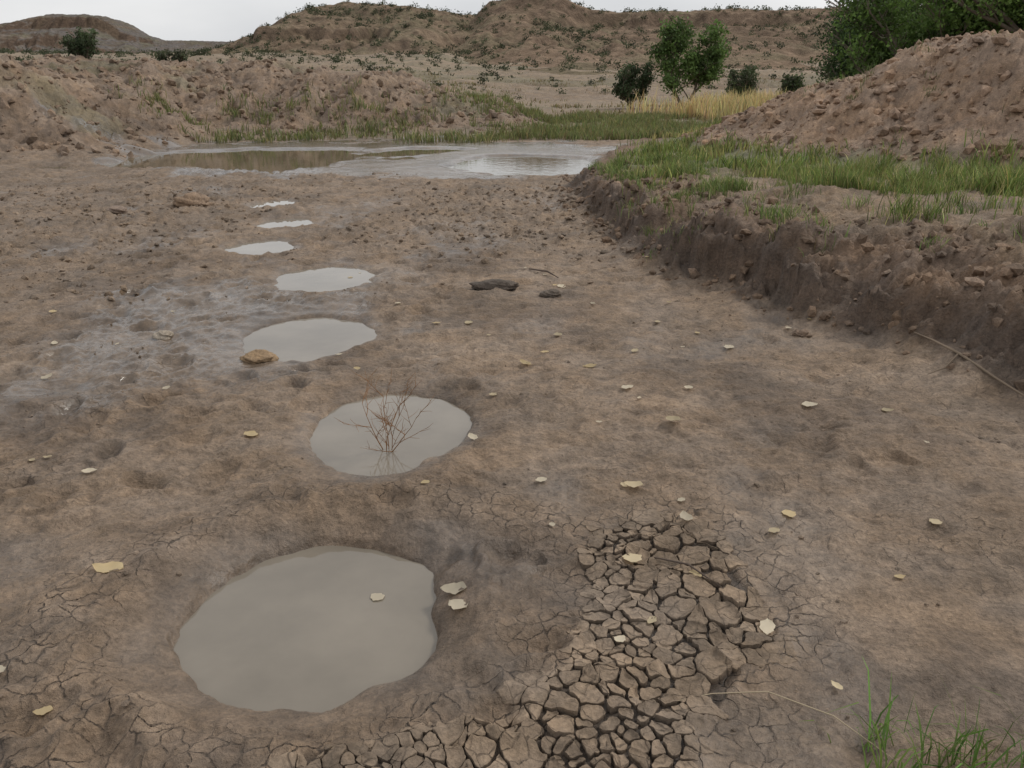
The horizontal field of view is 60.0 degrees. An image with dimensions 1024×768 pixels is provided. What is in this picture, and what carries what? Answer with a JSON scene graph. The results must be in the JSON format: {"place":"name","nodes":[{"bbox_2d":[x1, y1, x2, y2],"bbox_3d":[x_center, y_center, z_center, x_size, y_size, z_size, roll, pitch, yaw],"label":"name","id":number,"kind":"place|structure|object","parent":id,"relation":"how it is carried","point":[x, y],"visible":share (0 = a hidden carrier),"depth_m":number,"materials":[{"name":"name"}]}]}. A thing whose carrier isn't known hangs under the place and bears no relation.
{"place":"outdoors","nodes":[
{"label":"outdoors","id":0,"kind":"place"},
{"bbox_2d":[33,149,593,175],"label":"pond water","id":1,"kind":"structure","parent":0,"point":[281,161],"depth_m":18.22,"materials":[{"name":"grey liquid"}]},
{"bbox_2d":[206,1,474,55],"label":"hill","id":2,"kind":"structure","parent":0,"point":[327,34],"depth_m":198.64,"materials":[{"name":"soil"}]},
{"bbox_2d":[0,0,920,41],"label":"sky","id":3,"kind":"structure","parent":0,"point":[185,20],"materials":[{"name":"white"}]},
{"bbox_2d":[0,29,1023,767],"bbox_3d":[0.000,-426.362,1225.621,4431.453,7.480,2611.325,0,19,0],"label":"ground","id":4,"kind":"structure","parent":0,"point":[856,493],"depth_m":4.57,"materials":[{"name":"soil"}]},
{"bbox_2d":[56,26,99,59],"bbox_3d":[-15.039,-11.843,30.971,1.437,1.283,1.893,-5,20,-14],"label":"bush","id":5,"kind":"object","parent":4,"relation":"on","point":[82,43],"visible":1,"depth_m":30.58,"materials":[{"name":"green plant"}]},
{"bbox_2d":[0,14,231,53],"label":"mesa","id":6,"kind":"structure","parent":4,"relation":"on","point":[46,31],"depth_m":555.87,"materials":[{"name":"soil"}]},
{"bbox_2d":[105,205,127,213],"bbox_3d":[-4.897,-2.159,11.010,0.273,0.107,0.223,0,19,0],"label":"rock","id":7,"kind":"object","parent":4,"relation":"on","point":[115,209],"visible":0.91,"depth_m":10.94,"materials":[{"name":"brown stone"}]},
{"bbox_2d":[152,330,173,339],"bbox_3d":[-2.285,-0.316,5.816,0.139,0.072,0.122,0,19,0],"label":"rock","id":8,"kind":"object","parent":4,"relation":"on","point":[163,335],"visible":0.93,"depth_m":5.78,"materials":[{"name":"beige stone"}]},
{"bbox_2d":[156,48,188,61],"bbox_3d":[-12.664,-12.040,33.061,1.174,0.861,1.120,-5,20,-13],"label":"bush","id":9,"kind":"object","parent":4,"relation":"on","point":[180,56],"visible":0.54,"depth_m":32.81,"materials":[{"name":"green plant"}]},
{"bbox_2d":[172,192,211,206],"bbox_3d":[-4.155,-2.360,11.540,0.487,0.259,0.357,-8,21,-21],"label":"rock","id":10,"kind":"object","parent":4,"relation":"on","point":[194,198],"visible":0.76,"depth_m":11.42,"materials":[{"name":"brown stone"}]},
{"bbox_2d":[224,240,293,254],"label":"puddle","id":11,"kind":"object","parent":4,"relation":"on","point":[261,247],"visible":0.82,"depth_m":8.93,"materials":[{"name":"liquid"}]},
{"bbox_2d":[239,349,278,363],"bbox_3d":[-1.532,-0.156,5.366,0.229,0.100,0.190,0,19,0],"label":"rock","id":12,"kind":"object","parent":4,"relation":"on","point":[256,356],"visible":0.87,"depth_m":5.32,"materials":[{"name":"beige stone"}]},
{"bbox_2d":[0,53,542,158],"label":"berm rubble","id":13,"kind":"object","parent":4,"relation":"on","point":[31,137],"visible":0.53,"depth_m":26.21,"materials":[{"name":"brown soil"}]},
{"bbox_2d":[251,200,294,207],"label":"puddle","id":14,"kind":"object","parent":4,"relation":"on","point":[275,203],"visible":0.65,"depth_m":11.99,"materials":[{"name":"liquid"}]},
{"bbox_2d":[257,219,313,227],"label":"puddle","id":15,"kind":"object","parent":4,"relation":"on","point":[283,223],"visible":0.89,"depth_m":10.41,"materials":[{"name":"liquid"}]},
{"bbox_2d":[174,546,437,712],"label":"puddle","id":16,"kind":"object","parent":4,"relation":"on","point":[318,629],"visible":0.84,"depth_m":2.84,"materials":[{"name":"liquid"}]},
{"bbox_2d":[242,318,376,361],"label":"puddle","id":17,"kind":"object","parent":4,"relation":"on","point":[306,340],"visible":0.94,"depth_m":5.88,"materials":[{"name":"liquid"}]},
{"bbox_2d":[274,267,374,291],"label":"puddle","id":18,"kind":"object","parent":4,"relation":"on","point":[323,279],"visible":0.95,"depth_m":7.51,"materials":[{"name":"liquid"}]},
{"bbox_2d":[0,172,698,302],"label":"mud clods","id":19,"kind":"object","parent":4,"relation":"on","point":[36,255],"visible":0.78,"depth_m":9.99,"materials":[{"name":"brown soil"}]},
{"bbox_2d":[310,394,471,475],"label":"puddle","id":20,"kind":"object","parent":4,"relation":"on","point":[336,444],"visible":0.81,"depth_m":4.32,"materials":[{"name":"liquid"}]},
{"bbox_2d":[334,367,434,451],"bbox_3d":[-0.538,0.155,4.030,0.443,0.473,0.298,7,20,20],"label":"dry weed","id":21,"kind":"object","parent":20,"relation":"in","point":[386,422],"visible":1,"depth_m":4.06,"materials":[{"name":"brown plant"}]},
{"bbox_2d":[107,73,718,142],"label":"shore weeds","id":22,"kind":"object","parent":4,"relation":"on","point":[623,126],"visible":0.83,"depth_m":25.44,"materials":[{"name":"green plant"}]},
{"bbox_2d":[0,0,840,98],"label":"scrub","id":23,"kind":"object","parent":4,"relation":"on","point":[203,51],"visible":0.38,"depth_m":171.82,"materials":[{"name":"green plant"}]},
{"bbox_2d":[64,56,826,121],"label":"plain grass","id":24,"kind":"structure","parent":4,"relation":"on","point":[576,106],"depth_m":52.72,"materials":[{"name":"beige plant"}]},
{"bbox_2d":[468,279,518,289],"bbox_3d":[-0.143,-0.780,7.030,0.404,0.102,0.152,0,19,0],"label":"rock","id":25,"kind":"object","parent":4,"relation":"on","point":[489,284],"visible":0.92,"depth_m":6.99,"materials":[{"name":"grey stone"}]},
{"bbox_2d":[0,241,1018,765],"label":"mud crumbs","id":26,"kind":"object","parent":4,"relation":"on","point":[178,573],"visible":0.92,"depth_m":4.11,"materials":[{"name":"brown soil"}]},
{"bbox_2d":[0,256,1023,714],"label":"fallen leaves","id":27,"kind":"object","parent":4,"relation":"on","point":[766,626],"depth_m":3.36,"materials":[{"name":"beige plant"}]},
{"bbox_2d":[255,508,797,767],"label":"cracked mud","id":28,"kind":"structure","parent":4,"relation":"on","point":[721,655],"depth_m":2.50,"materials":[{"name":"brown soil"}]},
{"bbox_2d":[539,289,561,297],"bbox_3d":[0.296,-0.692,6.850,0.181,0.080,0.127,0,19,0],"label":"rock","id":29,"kind":"object","parent":4,"relation":"on","point":[552,293],"visible":0.92,"depth_m":6.81,"materials":[{"name":"grey stone"}]},
{"bbox_2d":[610,60,659,108],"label":"bush","id":30,"kind":"object","parent":4,"relation":"on","point":[625,86],"visible":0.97,"depth_m":46.17,"materials":[{"name":"green plant"}]},
{"bbox_2d":[644,10,733,107],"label":"cottonwood tree","id":31,"kind":"object","parent":4,"relation":"on","point":[702,70],"visible":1,"depth_m":45.43,"materials":[{"name":"green plant"}]},
{"bbox_2d":[622,86,793,121],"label":"dry grass","id":32,"kind":"structure","parent":4,"relation":"on","point":[729,104],"depth_m":36.43,"materials":[{"name":"yellow plant"}]},
{"bbox_2d":[529,268,897,762],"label":"dry twigs","id":33,"kind":"object","parent":4,"relation":"on","point":[689,565],"visible":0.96,"depth_m":2.43,"materials":[{"name":"brown wood"}]},
{"bbox_2d":[722,61,761,96],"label":"bush","id":34,"kind":"object","parent":4,"relation":"on","point":[746,76],"visible":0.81,"depth_m":48.87,"materials":[{"name":"green plant"}]},
{"bbox_2d":[556,160,1023,390],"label":"bank clods","id":35,"kind":"object","parent":4,"relation":"on","point":[1009,271],"visible":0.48,"depth_m":6.54,"materials":[{"name":"brown soil"}]},
{"bbox_2d":[776,71,805,94],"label":"bush","id":36,"kind":"object","parent":4,"relation":"on","point":[789,83],"visible":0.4,"depth_m":47.35,"materials":[{"name":"green plant"}]},
{"bbox_2d":[792,329,812,337],"bbox_3d":[1.901,-0.324,5.812,0.132,0.071,0.108,0,19,0],"label":"rock","id":37,"kind":"object","parent":4,"relation":"on","point":[802,333],"visible":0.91,"depth_m":5.78,"materials":[{"name":"brown stone"}]},
{"bbox_2d":[586,152,1023,261],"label":"bank grass","id":38,"kind":"structure","parent":4,"relation":"on","point":[725,184],"depth_m":8.90,"materials":[{"name":"green plant"}]},
{"bbox_2d":[614,119,1017,184],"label":"meadow grass","id":39,"kind":"structure","parent":4,"relation":"on","point":[708,152],"depth_m":13.37,"materials":[{"name":"green plant"}]},
{"bbox_2d":[681,29,1023,163],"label":"mound rubble","id":40,"kind":"object","parent":4,"relation":"on","point":[985,90],"visible":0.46,"depth_m":13.93,"materials":[{"name":"brown soil"}]},
{"bbox_2d":[801,0,922,82],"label":"juniper tree","id":41,"kind":"object","parent":4,"relation":"on","point":[829,69],"visible":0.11,"depth_m":30.94,"materials":[{"name":"green plant"}]},
{"bbox_2d":[742,32,1021,156],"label":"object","id":42,"kind":"object","parent":4,"relation":"on","point":[929,89],"visible":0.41,"depth_m":15.01,"materials":[{"name":"brown stone"}]},
{"bbox_2d":[806,661,1023,767],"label":"green grass tuft","id":43,"kind":"object","parent":4,"relation":"on","point":[885,727],"visible":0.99,"depth_m":2.18,"materials":[{"name":"green plant"}]},
{"bbox_2d":[824,0,1023,78],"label":"cottonwood tree","id":44,"kind":"object","parent":4,"relation":"on","point":[882,19],"visible":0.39,"depth_m":25.13,"materials":[{"name":"green plant"}]},
{"bbox_2d":[906,0,1021,45],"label":"cottonwood tree","id":45,"kind":"object","parent":4,"relation":"on","point":[915,15],"visible":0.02,"depth_m":29.63,"materials":[{"name":"green plant"}]},
{"bbox_2d":[943,0,1023,32],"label":"cottonwood tree","id":46,"kind":"object","parent":4,"relation":"on","point":[1011,27],"visible":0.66,"depth_m":22.53,"materials":[{"name":"green plant"}]},
{"bbox_2d":[451,0,918,80],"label":"hill","id":47,"kind":"structure","parent":0,"point":[511,35],"depth_m":197.88,"materials":[{"name":"soil"}]},
{"bbox_2d":[736,140,1023,224],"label":"bank grass","id":48,"kind":"structure","parent":0,"point":[1006,181],"depth_m":8.49,"materials":[{"name":"green plant"}]}
]}

